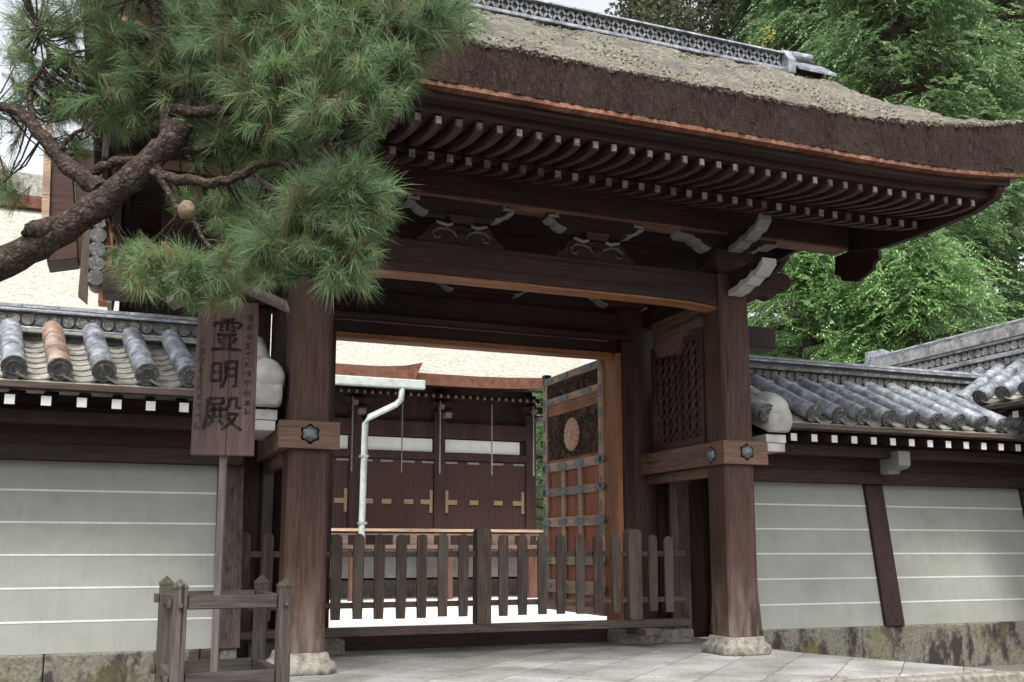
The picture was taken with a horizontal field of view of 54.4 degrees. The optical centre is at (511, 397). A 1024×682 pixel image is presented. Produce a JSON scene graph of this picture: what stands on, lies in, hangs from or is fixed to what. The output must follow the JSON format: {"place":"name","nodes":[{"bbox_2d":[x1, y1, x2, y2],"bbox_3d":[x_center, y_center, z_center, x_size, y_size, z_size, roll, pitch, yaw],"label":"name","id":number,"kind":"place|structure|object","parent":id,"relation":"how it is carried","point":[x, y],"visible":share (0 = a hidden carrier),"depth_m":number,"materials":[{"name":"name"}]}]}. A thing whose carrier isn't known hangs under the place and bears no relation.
{"place":"outdoors","nodes":[
{"label":"outdoors","id":0,"kind":"place"},
{"bbox_2d":[0,171,586,600],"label":"temple hall","id":1,"kind":"structure","parent":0,"point":[434,443],"depth_m":27.13,"materials":[{"name":"wood"}]},
{"bbox_2d":[0,0,1023,363],"label":"sky","id":2,"kind":"structure","parent":0,"point":[34,166],"materials":[{"name":"white"}]},
{"bbox_2d":[329,595,707,638],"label":"courtyard","id":3,"kind":"structure","parent":0,"point":[411,618],"depth_m":18.54,"materials":[{"name":"white gravel"}]},
{"bbox_2d":[41,125,181,315],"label":"side building","id":4,"kind":"structure","parent":3,"relation":"on","point":[84,251],"depth_m":11.32,"materials":[{"name":"tile"}]},
{"bbox_2d":[532,389,543,544],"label":"cypress tree","id":5,"kind":"object","parent":3,"relation":"on","point":[539,430],"visible":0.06,"depth_m":46.10,"materials":[{"name":"green wood"}]},
{"bbox_2d":[603,0,750,39],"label":"broadleaf tree","id":6,"kind":"object","parent":3,"relation":"on","point":[658,12],"visible":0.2,"depth_m":41.99,"materials":[{"name":"green plant"}]},
{"bbox_2d":[684,0,773,321],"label":"broadleaf tree","id":7,"kind":"object","parent":3,"relation":"on","point":[712,8],"depth_m":47.20,"materials":[{"name":"green plant"}]},
{"bbox_2d":[716,0,832,358],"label":"cypress tree","id":8,"kind":"object","parent":3,"relation":"on","point":[747,3],"visible":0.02,"depth_m":39.88,"materials":[{"name":"green plant"}]},
{"bbox_2d":[747,251,938,362],"bbox_3d":[6.203,0.386,20.485,6.009,8.737,6.276,-4,-10,26],"label":"cypress tree","id":9,"kind":"object","parent":3,"relation":"on","point":[804,273],"visible":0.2,"depth_m":20.00,"materials":[{"name":"green plant"}]},
{"bbox_2d":[735,0,1004,355],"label":"cypress tree","id":10,"kind":"object","parent":3,"relation":"on","point":[784,26],"visible":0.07,"depth_m":31.05,"materials":[{"name":"green plant"}]},
{"bbox_2d":[748,0,1023,359],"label":"cypress tree","id":11,"kind":"object","parent":3,"relation":"on","point":[848,45],"visible":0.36,"depth_m":24.56,"materials":[{"name":"green plant"}]},
{"bbox_2d":[808,228,1023,363],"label":"tree","id":12,"kind":"object","parent":3,"relation":"on","point":[901,305],"visible":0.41,"depth_m":18.69,"materials":[{"name":"green plant"}]},
{"bbox_2d":[821,3,1023,328],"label":"cypress tree","id":13,"kind":"object","parent":3,"relation":"on","point":[958,222],"depth_m":36.99,"materials":[{"name":"green plant"}]},
{"bbox_2d":[839,0,1023,335],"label":"cypress tree","id":14,"kind":"object","parent":3,"relation":"on","point":[1015,32],"visible":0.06,"depth_m":27.95,"materials":[{"name":"green plant"}]},
{"bbox_2d":[959,0,1023,328],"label":"cypress tree","id":15,"kind":"object","parent":3,"relation":"on","point":[1006,4],"visible":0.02,"depth_m":40.53,"materials":[{"name":"green plant"}]},
{"bbox_2d":[532,394,543,543],"bbox_3d":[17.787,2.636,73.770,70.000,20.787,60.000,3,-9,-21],"label":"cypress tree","id":16,"kind":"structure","parent":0,"point":[539,512],"depth_m":55.91,"materials":[{"name":"green plant"}]},
{"bbox_2d":[973,664,1023,671],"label":"ground","id":17,"kind":"structure","parent":0,"point":[1018,667],"depth_m":12.47,"materials":[{"name":"grey concrete"}]},
{"bbox_2d":[0,302,284,681],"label":"plaster wall","id":18,"kind":"structure","parent":17,"relation":"on","point":[108,499],"depth_m":9.26,"materials":[{"name":"paint"}]},
{"bbox_2d":[150,575,292,681],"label":"post guard","id":19,"kind":"object","parent":17,"relation":"on","point":[177,600],"visible":0.99,"depth_m":5.28,"materials":[{"name":"brown wood"}]},
{"bbox_2d":[167,275,288,671],"bbox_3d":[-1.626,0.797,5.523,0.660,3.009,0.180,1,-9,-7],"label":"sign board","id":20,"kind":"object","parent":17,"relation":"on","point":[224,410],"visible":0.98,"depth_m":5.62,"materials":[{"name":"brown wood"}]},
{"bbox_2d":[0,0,498,326],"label":"pine tree","id":21,"kind":"object","parent":17,"relation":"on","point":[319,219],"visible":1,"depth_m":4.93,"materials":[{"name":"green plant"}]},
{"bbox_2d":[237,637,992,681],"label":"paved approach","id":22,"kind":"structure","parent":17,"relation":"on","point":[691,661],"depth_m":9.56,"materials":[{"name":"grey stone"}]},
{"bbox_2d":[240,527,690,651],"bbox_3d":[-0.374,2.076,10.803,5.220,1.330,0.500,3,-9,-21],"label":"picket fence","id":23,"kind":"object","parent":22,"relation":"on","point":[482,553],"visible":0.8,"depth_m":10.82,"materials":[{"name":"brown wood"}]},
{"bbox_2d":[83,0,1023,675],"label":"temple gate","id":24,"kind":"structure","parent":22,"relation":"on","point":[641,212],"depth_m":10.66,"materials":[{"name":"wood"}]},
{"bbox_2d":[541,360,606,615],"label":"door","id":25,"kind":"structure","parent":24,"relation":"in","point":[573,469],"depth_m":13.40,"materials":[{"name":"brown wood"}]},
{"bbox_2d":[749,26,782,320],"bbox_3d":[5.996,-1.980,23.741,0.703,14.005,2.263,1,-9,-9],"label":"sapling","id":26,"kind":"object","parent":17,"relation":"on","point":[769,38],"visible":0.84,"depth_m":23.95,"materials":[{"name":"green plant"}]},
{"bbox_2d":[709,355,1023,666],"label":"plaster wall","id":27,"kind":"structure","parent":17,"relation":"on","point":[889,512],"depth_m":12.44,"materials":[{"name":"paint"}]},
{"bbox_2d":[812,671,1023,681],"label":"kerb","id":28,"kind":"structure","parent":17,"relation":"on","point":[1000,676],"depth_m":8.89,"materials":[{"name":"stone"}]},
{"bbox_2d":[864,318,1023,453],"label":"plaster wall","id":29,"kind":"structure","parent":17,"relation":"on","point":[994,355],"depth_m":13.88,"materials":[{"name":"tile"}]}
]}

